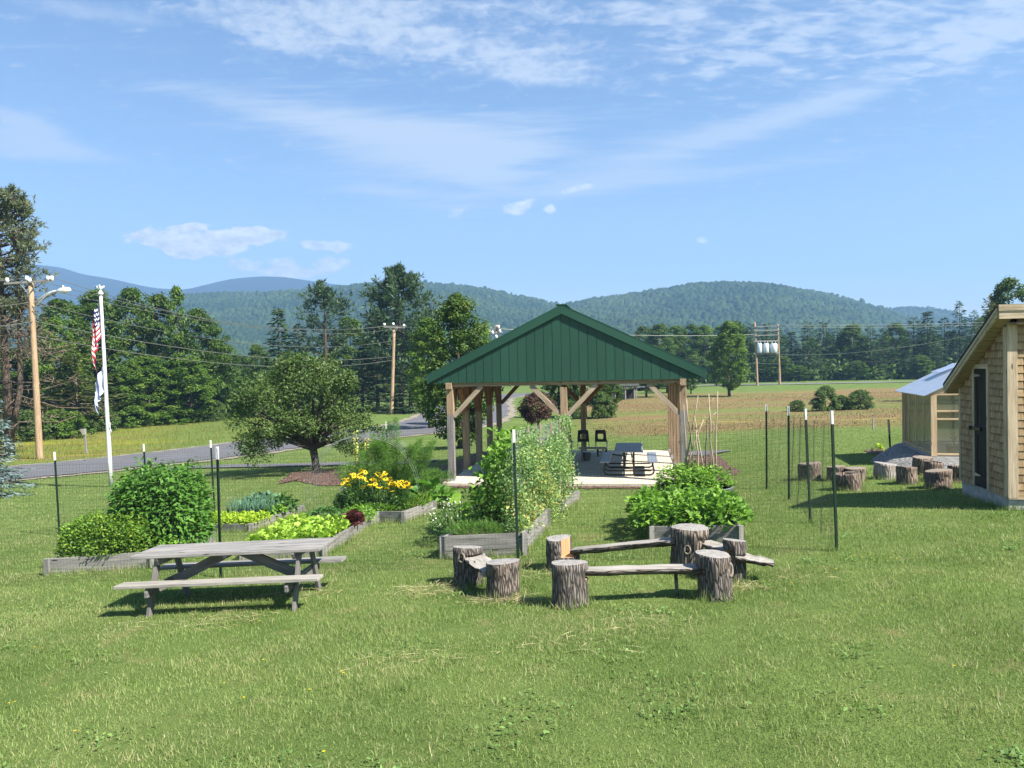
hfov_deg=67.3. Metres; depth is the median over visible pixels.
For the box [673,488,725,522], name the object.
bean plant
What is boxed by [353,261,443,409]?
pine tree
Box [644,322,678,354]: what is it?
broadleaf tree
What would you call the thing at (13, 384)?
broadleaf tree
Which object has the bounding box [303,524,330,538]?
lettuce
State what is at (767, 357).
spruce tree
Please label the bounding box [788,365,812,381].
broadleaf tree
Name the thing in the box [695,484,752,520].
bean plant
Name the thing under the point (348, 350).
broadleaf tree
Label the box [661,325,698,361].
broadleaf tree
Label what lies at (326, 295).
pine tree
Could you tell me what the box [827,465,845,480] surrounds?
log stump
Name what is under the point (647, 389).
broadleaf tree
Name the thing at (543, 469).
pea vine
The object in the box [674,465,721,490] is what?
tomato plant
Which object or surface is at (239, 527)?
raised bed
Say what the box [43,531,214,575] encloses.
raised bed
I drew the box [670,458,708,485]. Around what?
tomato plant
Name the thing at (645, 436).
lawn grass
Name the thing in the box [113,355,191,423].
broadleaf tree
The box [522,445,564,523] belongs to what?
pea vine
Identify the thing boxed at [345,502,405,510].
bed weed
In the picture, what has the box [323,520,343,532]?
lettuce
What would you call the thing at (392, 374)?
utility pole
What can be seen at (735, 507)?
bean plant
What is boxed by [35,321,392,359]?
power line
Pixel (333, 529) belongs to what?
lettuce
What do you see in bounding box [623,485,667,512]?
bean plant
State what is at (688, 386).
broadleaf tree
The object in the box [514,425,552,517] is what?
pea vine
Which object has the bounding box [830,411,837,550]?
fence post
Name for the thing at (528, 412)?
plum tree
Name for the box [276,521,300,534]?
lettuce
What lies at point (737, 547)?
log stump
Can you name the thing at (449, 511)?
buckwheat plant
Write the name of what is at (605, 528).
lawn grass
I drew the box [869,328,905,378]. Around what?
spruce tree
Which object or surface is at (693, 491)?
bean plant
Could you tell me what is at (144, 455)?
fence post
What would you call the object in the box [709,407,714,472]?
bean pole
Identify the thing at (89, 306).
broadleaf tree
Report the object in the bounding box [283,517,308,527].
lettuce
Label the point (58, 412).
shrub
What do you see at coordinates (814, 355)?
pine tree
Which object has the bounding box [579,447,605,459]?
bench
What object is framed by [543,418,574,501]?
pea vine
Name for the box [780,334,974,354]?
power line
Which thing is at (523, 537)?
raised bed
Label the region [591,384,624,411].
broadleaf tree
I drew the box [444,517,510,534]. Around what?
bed weed
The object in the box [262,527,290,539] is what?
lettuce
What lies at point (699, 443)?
bean pole
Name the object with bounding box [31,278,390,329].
power line
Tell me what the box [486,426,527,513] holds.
bean vine
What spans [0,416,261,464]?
roadside grass
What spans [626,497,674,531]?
bean plant
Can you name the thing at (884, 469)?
log stump
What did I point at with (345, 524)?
lettuce
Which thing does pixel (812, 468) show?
garden net
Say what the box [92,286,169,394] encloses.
broadleaf tree
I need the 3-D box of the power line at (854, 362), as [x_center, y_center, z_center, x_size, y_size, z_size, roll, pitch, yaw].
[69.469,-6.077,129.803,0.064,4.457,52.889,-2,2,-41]
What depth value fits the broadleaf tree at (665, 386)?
127.88 m
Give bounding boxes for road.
[0,392,556,478]
[588,381,913,388]
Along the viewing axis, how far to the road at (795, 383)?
150.24 m
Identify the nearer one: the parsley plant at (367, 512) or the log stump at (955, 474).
the parsley plant at (367, 512)
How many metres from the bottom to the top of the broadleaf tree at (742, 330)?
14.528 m
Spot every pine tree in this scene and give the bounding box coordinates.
[0,184,103,455]
[0,321,81,413]
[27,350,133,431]
[283,278,357,409]
[350,328,407,405]
[352,343,431,409]
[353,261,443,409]
[725,323,777,377]
[761,330,799,377]
[791,322,833,377]
[819,328,853,365]
[851,325,891,378]
[895,317,938,369]
[930,316,960,365]
[958,310,980,356]
[974,293,997,330]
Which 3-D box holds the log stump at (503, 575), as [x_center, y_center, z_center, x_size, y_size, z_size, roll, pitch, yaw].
[-0.108,2.312,9.089,0.457,0.476,0.495,-1,1,0]
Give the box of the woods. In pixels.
[0,330,972,421]
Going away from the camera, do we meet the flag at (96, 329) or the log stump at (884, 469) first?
the log stump at (884, 469)
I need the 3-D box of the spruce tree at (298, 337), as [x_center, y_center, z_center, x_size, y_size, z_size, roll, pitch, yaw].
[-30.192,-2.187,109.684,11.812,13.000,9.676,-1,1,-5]
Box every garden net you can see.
[0,420,835,585]
[57,412,765,523]
[766,411,834,546]
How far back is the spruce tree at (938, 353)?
173.31 m
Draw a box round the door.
[968,369,986,488]
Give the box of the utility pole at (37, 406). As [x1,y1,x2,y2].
[4,276,70,458]
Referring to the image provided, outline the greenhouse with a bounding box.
[895,363,958,458]
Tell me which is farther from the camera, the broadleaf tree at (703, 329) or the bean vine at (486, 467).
the broadleaf tree at (703, 329)
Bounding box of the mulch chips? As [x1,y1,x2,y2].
[279,452,722,488]
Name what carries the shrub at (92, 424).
on the ground at (608, 736)
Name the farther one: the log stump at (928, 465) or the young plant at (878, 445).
the young plant at (878, 445)
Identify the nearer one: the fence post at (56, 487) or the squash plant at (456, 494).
the fence post at (56, 487)
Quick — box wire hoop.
[304,433,422,509]
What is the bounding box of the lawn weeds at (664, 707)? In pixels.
[0,495,1023,767]
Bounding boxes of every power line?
[12,280,380,329]
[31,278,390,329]
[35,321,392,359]
[36,336,391,366]
[39,303,389,346]
[54,278,401,333]
[500,328,751,335]
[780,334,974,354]
[784,354,960,362]
[824,325,972,327]
[894,322,982,324]
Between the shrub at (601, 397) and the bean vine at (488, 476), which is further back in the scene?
the shrub at (601, 397)
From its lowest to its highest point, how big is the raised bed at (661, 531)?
0.483 m
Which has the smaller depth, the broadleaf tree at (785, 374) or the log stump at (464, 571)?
the log stump at (464, 571)
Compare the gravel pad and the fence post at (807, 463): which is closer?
the fence post at (807, 463)
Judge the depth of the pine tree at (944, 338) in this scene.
180.28 m
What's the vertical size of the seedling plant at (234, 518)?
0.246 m
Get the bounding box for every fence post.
[53,452,60,533]
[143,444,147,506]
[210,440,214,511]
[216,447,221,577]
[512,430,518,558]
[569,415,573,490]
[765,405,767,488]
[787,406,789,499]
[804,409,811,521]
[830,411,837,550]
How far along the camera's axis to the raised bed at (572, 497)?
16.02 m
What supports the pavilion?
on the mulch bed at (724, 465)
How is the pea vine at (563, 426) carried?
on the raised bed at (572, 497)
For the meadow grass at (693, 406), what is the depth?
60.75 m
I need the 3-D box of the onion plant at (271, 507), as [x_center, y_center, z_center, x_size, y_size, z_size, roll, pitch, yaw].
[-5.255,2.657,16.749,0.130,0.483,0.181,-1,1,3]
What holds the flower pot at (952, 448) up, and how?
on the greenhouse
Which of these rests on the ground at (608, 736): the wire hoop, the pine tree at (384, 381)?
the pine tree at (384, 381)
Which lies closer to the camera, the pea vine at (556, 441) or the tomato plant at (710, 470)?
the pea vine at (556, 441)
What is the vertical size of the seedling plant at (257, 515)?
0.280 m
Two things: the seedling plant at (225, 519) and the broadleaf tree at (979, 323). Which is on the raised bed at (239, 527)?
the seedling plant at (225, 519)
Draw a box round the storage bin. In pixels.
[583,452,590,460]
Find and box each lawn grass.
[0,422,958,525]
[0,470,1023,617]
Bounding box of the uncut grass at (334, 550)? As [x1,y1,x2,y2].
[36,470,1023,611]
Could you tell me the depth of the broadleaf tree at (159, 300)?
91.13 m
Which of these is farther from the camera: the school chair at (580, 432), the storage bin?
the school chair at (580, 432)
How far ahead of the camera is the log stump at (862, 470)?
17.30 m
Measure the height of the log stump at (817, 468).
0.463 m
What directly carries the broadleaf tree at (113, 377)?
on the ground at (608, 736)
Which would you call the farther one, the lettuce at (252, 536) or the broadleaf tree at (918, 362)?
the broadleaf tree at (918, 362)
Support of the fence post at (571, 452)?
on the ground at (608, 736)
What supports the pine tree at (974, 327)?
on the ground at (608, 736)
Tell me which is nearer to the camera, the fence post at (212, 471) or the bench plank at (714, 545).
the bench plank at (714, 545)
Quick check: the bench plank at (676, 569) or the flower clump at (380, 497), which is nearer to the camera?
the bench plank at (676, 569)
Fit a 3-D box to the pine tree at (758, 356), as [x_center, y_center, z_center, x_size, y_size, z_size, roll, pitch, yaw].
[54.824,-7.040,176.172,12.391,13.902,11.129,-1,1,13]
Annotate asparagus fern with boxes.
[335,447,388,504]
[362,416,436,499]
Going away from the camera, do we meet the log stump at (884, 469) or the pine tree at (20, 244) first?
the log stump at (884, 469)
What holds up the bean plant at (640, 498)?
on the raised bed at (661, 531)
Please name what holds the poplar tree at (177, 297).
on the ground at (608, 736)
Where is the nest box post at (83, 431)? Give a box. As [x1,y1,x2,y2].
[80,429,87,453]
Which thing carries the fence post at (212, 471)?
on the ground at (608, 736)
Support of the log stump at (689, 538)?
on the ground at (608, 736)
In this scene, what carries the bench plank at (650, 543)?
on the log stump at (558, 547)
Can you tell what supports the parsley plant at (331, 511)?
on the raised bed at (346, 533)
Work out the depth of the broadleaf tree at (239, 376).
111.98 m
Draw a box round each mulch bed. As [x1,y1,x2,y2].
[278,469,347,485]
[433,451,739,488]
[864,448,882,453]
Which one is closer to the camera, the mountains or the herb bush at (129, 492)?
the herb bush at (129, 492)
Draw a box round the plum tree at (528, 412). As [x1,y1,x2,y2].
[515,392,557,429]
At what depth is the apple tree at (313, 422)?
29.13 m
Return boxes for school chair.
[577,430,589,453]
[595,430,608,451]
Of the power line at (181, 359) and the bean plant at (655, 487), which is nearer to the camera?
the bean plant at (655, 487)
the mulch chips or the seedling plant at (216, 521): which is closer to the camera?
the seedling plant at (216, 521)
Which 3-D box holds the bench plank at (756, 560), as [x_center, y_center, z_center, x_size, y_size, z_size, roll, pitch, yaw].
[2.856,2.075,9.068,0.443,0.124,0.327,-1,1,20]
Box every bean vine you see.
[460,452,509,519]
[470,439,519,518]
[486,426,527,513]
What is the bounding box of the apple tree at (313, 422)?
[224,348,385,470]
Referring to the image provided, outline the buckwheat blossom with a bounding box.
[425,497,483,526]
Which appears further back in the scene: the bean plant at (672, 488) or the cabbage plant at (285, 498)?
the cabbage plant at (285, 498)
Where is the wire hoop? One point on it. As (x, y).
(376, 434)
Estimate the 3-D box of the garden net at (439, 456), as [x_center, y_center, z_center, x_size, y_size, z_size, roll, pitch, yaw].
[-2.061,1.885,18.054,15.330,2.332,2.768,-1,1,-3]
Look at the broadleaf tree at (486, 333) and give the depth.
65.58 m
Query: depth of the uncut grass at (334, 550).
12.07 m
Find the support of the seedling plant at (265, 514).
on the raised bed at (239, 527)
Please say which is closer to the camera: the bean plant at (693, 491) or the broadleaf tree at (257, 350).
the bean plant at (693, 491)
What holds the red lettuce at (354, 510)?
on the raised bed at (346, 533)
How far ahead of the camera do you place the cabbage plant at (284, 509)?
16.88 m
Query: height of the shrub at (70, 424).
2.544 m
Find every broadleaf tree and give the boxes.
[0,337,25,413]
[0,350,44,415]
[14,298,101,406]
[28,316,83,416]
[59,287,132,423]
[80,372,150,426]
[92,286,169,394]
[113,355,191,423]
[119,358,146,414]
[123,291,191,409]
[158,355,220,422]
[165,308,240,417]
[196,337,242,403]
[227,370,248,384]
[230,356,257,391]
[241,344,271,379]
[263,370,317,410]
[328,315,375,407]
[403,317,449,427]
[465,322,495,423]
[540,385,579,409]
[558,384,604,416]
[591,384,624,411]
[632,383,666,396]
[634,326,658,345]
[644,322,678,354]
[656,383,667,392]
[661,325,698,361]
[674,323,711,366]
[682,324,721,383]
[686,377,697,393]
[705,319,750,396]
[708,321,758,368]
[769,356,796,381]
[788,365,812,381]
[831,323,871,371]
[843,361,870,379]
[878,323,912,366]
[907,355,935,377]
[965,316,984,344]
[981,275,1023,320]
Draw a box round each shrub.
[1,409,58,441]
[26,408,86,439]
[56,410,95,437]
[79,406,121,430]
[104,405,156,428]
[150,404,201,424]
[193,400,229,421]
[568,399,580,418]
[590,391,617,418]
[785,400,805,411]
[808,385,842,410]
[828,395,852,409]
[842,389,875,409]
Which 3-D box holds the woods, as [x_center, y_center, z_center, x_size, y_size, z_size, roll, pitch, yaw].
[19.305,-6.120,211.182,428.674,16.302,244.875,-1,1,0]
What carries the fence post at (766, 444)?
on the ground at (608, 736)
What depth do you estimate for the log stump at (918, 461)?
17.71 m
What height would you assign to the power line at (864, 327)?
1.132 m
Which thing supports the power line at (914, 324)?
attached to the transformer frame
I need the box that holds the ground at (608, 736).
[0,378,1023,767]
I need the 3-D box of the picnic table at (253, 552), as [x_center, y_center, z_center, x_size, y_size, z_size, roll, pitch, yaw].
[-3.396,2.381,9.501,2.410,0.754,1.255,-3,-1,3]
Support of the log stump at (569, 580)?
on the ground at (608, 736)
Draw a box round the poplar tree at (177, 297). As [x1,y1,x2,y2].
[164,285,189,422]
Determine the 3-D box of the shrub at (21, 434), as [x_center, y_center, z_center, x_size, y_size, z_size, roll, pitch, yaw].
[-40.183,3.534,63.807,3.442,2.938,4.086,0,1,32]
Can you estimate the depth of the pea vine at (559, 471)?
15.01 m
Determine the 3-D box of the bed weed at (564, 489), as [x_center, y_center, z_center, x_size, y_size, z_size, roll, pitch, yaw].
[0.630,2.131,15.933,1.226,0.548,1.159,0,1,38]
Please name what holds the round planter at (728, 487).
on the ground at (608, 736)
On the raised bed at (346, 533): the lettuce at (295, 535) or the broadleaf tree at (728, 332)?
the lettuce at (295, 535)
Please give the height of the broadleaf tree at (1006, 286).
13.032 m
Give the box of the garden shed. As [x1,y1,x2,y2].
[943,304,1023,509]
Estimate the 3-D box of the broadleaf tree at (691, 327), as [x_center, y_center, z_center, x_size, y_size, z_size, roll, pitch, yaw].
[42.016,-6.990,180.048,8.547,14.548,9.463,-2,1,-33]
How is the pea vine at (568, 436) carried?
on the raised bed at (572, 497)
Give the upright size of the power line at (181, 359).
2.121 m
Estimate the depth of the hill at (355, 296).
1156.81 m
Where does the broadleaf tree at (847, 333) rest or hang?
on the ground at (608, 736)
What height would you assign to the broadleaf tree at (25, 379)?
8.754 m
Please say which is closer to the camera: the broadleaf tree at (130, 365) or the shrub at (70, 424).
the shrub at (70, 424)
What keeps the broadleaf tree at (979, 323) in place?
on the ground at (608, 736)
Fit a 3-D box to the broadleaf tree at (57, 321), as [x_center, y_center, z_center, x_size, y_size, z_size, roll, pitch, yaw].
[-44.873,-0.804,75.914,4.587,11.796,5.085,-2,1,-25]
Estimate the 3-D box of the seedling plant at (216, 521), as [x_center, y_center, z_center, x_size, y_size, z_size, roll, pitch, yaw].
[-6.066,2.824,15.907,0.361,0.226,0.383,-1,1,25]
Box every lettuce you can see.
[245,530,265,540]
[256,525,276,534]
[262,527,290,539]
[274,517,297,525]
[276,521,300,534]
[277,512,306,523]
[282,532,305,538]
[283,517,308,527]
[292,524,316,534]
[301,519,326,526]
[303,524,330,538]
[308,515,334,522]
[312,521,337,536]
[319,514,338,519]
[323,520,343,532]
[329,514,349,531]
[342,508,365,521]
[343,512,363,526]
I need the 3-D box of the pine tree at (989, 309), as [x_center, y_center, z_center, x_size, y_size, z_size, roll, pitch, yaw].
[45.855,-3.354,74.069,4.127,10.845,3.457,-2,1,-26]
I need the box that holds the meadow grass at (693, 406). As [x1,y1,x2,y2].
[569,390,958,437]
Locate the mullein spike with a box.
[348,431,358,473]
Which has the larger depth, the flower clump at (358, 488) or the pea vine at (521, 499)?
the flower clump at (358, 488)
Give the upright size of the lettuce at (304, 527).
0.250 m
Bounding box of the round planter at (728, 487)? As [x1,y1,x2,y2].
[661,481,733,491]
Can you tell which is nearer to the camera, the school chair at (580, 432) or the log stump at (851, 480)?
the log stump at (851, 480)
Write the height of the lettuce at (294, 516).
0.285 m
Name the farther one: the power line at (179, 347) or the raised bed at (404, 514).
the power line at (179, 347)
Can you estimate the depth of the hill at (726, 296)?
1098.58 m
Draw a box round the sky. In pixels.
[0,0,1023,317]
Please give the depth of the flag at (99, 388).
28.58 m
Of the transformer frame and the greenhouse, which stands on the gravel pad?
the greenhouse
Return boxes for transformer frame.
[754,322,780,385]
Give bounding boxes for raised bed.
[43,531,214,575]
[194,505,304,531]
[239,514,376,559]
[321,498,436,523]
[439,509,550,558]
[535,490,579,511]
[648,514,743,541]
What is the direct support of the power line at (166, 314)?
attached to the utility pole at (392, 374)
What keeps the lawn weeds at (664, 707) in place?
on the ground at (608, 736)
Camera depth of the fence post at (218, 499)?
10.95 m
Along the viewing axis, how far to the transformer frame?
149.22 m
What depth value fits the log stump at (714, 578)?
8.30 m
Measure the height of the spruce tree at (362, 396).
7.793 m
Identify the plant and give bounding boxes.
[53,509,165,559]
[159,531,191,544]
[211,516,226,523]
[221,515,237,525]
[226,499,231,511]
[228,515,247,526]
[236,490,279,510]
[237,513,260,524]
[247,511,265,522]
[254,510,270,520]
[260,491,299,512]
[264,501,288,517]
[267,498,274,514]
[305,504,347,516]
[345,504,378,522]
[398,467,454,493]
[408,477,459,501]
[428,501,489,532]
[432,485,461,504]
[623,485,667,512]
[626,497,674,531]
[627,489,674,521]
[632,484,661,505]
[650,462,699,489]
[652,498,702,525]
[655,489,688,520]
[659,483,685,497]
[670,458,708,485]
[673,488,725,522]
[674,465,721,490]
[674,494,726,524]
[676,483,711,511]
[692,462,736,487]
[694,490,754,530]
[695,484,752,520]
[699,484,728,493]
[870,443,885,451]
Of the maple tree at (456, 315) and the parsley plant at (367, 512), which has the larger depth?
the maple tree at (456, 315)
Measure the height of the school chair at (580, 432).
0.880 m
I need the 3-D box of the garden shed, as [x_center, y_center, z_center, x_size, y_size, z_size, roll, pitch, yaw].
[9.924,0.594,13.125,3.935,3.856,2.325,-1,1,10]
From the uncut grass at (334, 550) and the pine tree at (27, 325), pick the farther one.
the pine tree at (27, 325)
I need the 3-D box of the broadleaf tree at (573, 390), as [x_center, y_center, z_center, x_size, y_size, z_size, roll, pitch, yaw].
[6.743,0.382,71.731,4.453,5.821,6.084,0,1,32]
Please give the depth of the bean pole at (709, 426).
17.33 m
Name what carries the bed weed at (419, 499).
on the raised bed at (404, 514)
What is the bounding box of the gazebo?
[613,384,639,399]
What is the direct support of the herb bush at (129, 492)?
on the raised bed at (56, 562)
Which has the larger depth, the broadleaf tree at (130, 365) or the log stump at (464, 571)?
the broadleaf tree at (130, 365)
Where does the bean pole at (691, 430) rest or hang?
in the tomato plant at (690, 466)
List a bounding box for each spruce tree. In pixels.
[256,307,305,408]
[284,323,333,407]
[288,365,365,413]
[336,354,396,411]
[371,370,443,414]
[703,328,720,371]
[752,323,781,380]
[780,331,806,380]
[805,322,846,372]
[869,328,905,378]
[910,311,951,378]
[940,301,971,365]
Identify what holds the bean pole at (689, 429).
in the tomato plant at (690, 466)
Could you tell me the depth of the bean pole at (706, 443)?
17.41 m
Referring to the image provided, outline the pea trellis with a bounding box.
[512,418,568,529]
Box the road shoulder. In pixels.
[0,393,567,481]
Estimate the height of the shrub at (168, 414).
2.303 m
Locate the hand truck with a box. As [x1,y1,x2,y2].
[597,447,622,455]
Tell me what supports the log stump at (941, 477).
on the ground at (608, 736)
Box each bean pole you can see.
[683,405,687,468]
[684,396,697,465]
[686,399,692,466]
[686,419,703,464]
[694,416,703,466]
[696,430,698,466]
[704,394,713,467]
[705,420,707,465]
[708,391,717,467]
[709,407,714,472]
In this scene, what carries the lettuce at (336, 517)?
on the raised bed at (346, 533)
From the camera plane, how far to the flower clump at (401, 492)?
15.79 m
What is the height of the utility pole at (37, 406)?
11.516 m
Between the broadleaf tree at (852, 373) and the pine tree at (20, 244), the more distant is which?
the broadleaf tree at (852, 373)
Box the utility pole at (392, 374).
[383,323,404,413]
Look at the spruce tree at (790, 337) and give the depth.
175.85 m
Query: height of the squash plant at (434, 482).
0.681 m
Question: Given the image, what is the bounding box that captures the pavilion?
[427,304,706,485]
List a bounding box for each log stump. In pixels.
[453,545,483,586]
[486,558,519,601]
[546,534,579,571]
[550,560,589,609]
[670,523,708,575]
[695,549,733,601]
[723,538,747,582]
[796,461,821,480]
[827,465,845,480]
[831,471,861,490]
[845,467,865,481]
[873,461,896,479]
[895,466,918,484]
[912,455,933,474]
[922,468,952,489]
[923,461,943,480]
[947,465,961,482]
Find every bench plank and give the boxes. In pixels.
[465,553,491,576]
[570,537,675,554]
[585,563,702,596]
[703,540,731,553]
[735,553,773,566]
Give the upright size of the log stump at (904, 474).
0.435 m
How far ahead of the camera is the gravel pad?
20.81 m
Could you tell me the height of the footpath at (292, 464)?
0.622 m
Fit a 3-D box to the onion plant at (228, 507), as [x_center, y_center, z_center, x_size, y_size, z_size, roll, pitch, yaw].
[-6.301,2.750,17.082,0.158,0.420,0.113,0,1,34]
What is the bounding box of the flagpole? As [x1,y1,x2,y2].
[96,285,112,486]
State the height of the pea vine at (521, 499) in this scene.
1.308 m
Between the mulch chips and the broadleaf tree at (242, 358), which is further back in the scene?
the broadleaf tree at (242, 358)
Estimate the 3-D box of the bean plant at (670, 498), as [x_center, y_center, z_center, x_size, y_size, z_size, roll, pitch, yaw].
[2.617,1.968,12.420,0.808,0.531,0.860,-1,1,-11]
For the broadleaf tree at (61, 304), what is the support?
on the ground at (608, 736)
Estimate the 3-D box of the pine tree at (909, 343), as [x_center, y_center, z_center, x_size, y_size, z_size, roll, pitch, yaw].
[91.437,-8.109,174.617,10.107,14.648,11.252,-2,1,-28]
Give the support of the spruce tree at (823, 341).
on the ground at (608, 736)
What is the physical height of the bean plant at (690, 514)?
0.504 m
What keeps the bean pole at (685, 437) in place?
in the tomato plant at (690, 466)
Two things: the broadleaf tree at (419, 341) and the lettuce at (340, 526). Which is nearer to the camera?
the lettuce at (340, 526)
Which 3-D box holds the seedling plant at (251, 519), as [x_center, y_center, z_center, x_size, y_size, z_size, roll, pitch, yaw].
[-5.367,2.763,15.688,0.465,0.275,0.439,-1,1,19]
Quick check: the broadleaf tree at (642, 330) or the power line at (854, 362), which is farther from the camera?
the broadleaf tree at (642, 330)
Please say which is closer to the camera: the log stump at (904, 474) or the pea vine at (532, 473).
the pea vine at (532, 473)
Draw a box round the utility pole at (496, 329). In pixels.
[490,325,502,337]
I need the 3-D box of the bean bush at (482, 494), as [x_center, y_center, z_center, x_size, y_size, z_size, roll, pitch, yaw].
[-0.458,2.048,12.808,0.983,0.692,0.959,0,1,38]
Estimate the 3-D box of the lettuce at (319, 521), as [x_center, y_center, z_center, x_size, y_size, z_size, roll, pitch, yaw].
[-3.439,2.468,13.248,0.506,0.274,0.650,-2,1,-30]
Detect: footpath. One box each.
[166,459,440,468]
[688,450,729,455]
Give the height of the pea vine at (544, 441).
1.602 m
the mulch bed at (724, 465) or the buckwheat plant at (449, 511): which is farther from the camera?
the mulch bed at (724, 465)
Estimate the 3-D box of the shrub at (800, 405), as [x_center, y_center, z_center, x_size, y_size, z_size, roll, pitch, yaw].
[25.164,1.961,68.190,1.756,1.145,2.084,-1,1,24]
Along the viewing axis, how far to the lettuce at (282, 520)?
13.70 m
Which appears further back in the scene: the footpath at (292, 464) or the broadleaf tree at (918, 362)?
the broadleaf tree at (918, 362)
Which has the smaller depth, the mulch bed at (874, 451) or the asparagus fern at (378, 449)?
the asparagus fern at (378, 449)
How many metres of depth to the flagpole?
28.58 m
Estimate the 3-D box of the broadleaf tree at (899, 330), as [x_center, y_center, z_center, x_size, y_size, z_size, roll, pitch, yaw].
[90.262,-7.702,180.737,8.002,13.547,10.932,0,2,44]
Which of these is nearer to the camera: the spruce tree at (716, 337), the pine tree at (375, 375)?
the pine tree at (375, 375)
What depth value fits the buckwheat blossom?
12.61 m
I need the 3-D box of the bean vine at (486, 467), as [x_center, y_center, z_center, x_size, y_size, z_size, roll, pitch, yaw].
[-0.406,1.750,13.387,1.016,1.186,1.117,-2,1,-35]
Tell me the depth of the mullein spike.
17.48 m
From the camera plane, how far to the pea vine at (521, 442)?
12.25 m
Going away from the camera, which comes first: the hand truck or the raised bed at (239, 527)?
the raised bed at (239, 527)
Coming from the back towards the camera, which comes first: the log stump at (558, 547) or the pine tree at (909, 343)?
the pine tree at (909, 343)
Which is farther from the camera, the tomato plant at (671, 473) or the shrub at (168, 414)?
the shrub at (168, 414)
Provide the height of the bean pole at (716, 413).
1.841 m
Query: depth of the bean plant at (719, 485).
13.22 m
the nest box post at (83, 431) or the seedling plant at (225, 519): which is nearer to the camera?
the seedling plant at (225, 519)
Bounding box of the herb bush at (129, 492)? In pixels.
[103,455,223,550]
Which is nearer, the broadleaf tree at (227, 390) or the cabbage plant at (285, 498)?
the cabbage plant at (285, 498)
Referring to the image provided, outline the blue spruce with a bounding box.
[0,399,38,498]
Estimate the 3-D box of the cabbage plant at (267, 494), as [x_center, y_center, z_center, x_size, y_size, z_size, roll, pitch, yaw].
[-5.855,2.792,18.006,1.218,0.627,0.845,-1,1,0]
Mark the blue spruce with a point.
(6, 454)
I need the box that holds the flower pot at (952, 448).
[945,425,958,453]
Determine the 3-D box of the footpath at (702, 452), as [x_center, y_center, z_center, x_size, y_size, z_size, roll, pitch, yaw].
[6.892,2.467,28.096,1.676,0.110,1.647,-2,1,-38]
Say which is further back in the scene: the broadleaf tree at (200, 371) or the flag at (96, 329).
the broadleaf tree at (200, 371)
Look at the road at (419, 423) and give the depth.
44.21 m
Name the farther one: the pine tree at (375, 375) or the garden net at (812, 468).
the pine tree at (375, 375)
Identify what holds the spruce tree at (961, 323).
on the ground at (608, 736)
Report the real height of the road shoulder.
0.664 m
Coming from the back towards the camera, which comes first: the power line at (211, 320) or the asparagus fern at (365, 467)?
the power line at (211, 320)
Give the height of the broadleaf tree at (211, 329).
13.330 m
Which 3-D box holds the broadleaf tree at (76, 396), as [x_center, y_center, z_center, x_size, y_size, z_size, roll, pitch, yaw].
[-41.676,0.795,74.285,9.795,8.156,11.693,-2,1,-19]
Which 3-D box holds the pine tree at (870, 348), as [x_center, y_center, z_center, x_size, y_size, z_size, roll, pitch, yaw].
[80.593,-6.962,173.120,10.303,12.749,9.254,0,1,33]
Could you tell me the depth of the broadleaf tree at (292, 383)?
96.69 m
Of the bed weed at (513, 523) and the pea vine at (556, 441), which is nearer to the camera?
the bed weed at (513, 523)
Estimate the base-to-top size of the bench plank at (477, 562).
0.117 m
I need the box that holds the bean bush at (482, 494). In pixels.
[454,485,512,522]
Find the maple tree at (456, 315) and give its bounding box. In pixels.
[415,292,511,448]
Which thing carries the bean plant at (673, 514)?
on the raised bed at (661, 531)
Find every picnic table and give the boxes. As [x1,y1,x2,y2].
[113,537,345,616]
[600,443,657,475]
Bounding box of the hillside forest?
[0,279,975,377]
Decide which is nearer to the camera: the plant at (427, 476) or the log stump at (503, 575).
the log stump at (503, 575)
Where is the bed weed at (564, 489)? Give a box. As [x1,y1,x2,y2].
[530,480,572,497]
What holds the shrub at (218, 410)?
on the ground at (608, 736)
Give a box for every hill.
[15,285,532,362]
[603,287,887,361]
[892,308,970,324]
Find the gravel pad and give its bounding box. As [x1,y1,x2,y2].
[871,435,958,468]
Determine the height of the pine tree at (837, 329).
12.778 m
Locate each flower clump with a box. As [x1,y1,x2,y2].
[332,487,350,511]
[340,467,376,509]
[361,471,401,510]
[387,480,413,509]
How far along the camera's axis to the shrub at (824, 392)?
67.44 m
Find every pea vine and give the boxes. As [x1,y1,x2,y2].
[490,448,544,533]
[496,435,542,525]
[507,431,551,522]
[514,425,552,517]
[522,429,554,512]
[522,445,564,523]
[537,436,567,521]
[542,432,569,518]
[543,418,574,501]
[545,413,578,498]
[548,435,576,511]
[558,416,582,493]
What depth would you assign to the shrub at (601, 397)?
68.65 m
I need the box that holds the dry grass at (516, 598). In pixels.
[104,561,841,671]
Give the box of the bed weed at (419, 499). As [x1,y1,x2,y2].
[400,491,432,510]
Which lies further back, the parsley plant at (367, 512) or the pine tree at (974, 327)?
the pine tree at (974, 327)
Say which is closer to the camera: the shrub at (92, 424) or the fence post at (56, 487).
the fence post at (56, 487)
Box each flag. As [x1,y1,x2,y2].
[91,303,100,372]
[94,366,103,414]
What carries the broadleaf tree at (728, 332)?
on the ground at (608, 736)
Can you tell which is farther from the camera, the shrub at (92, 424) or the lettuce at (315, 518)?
the shrub at (92, 424)
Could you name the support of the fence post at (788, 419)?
on the ground at (608, 736)
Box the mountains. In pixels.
[4,262,342,324]
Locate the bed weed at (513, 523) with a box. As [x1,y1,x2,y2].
[503,512,531,532]

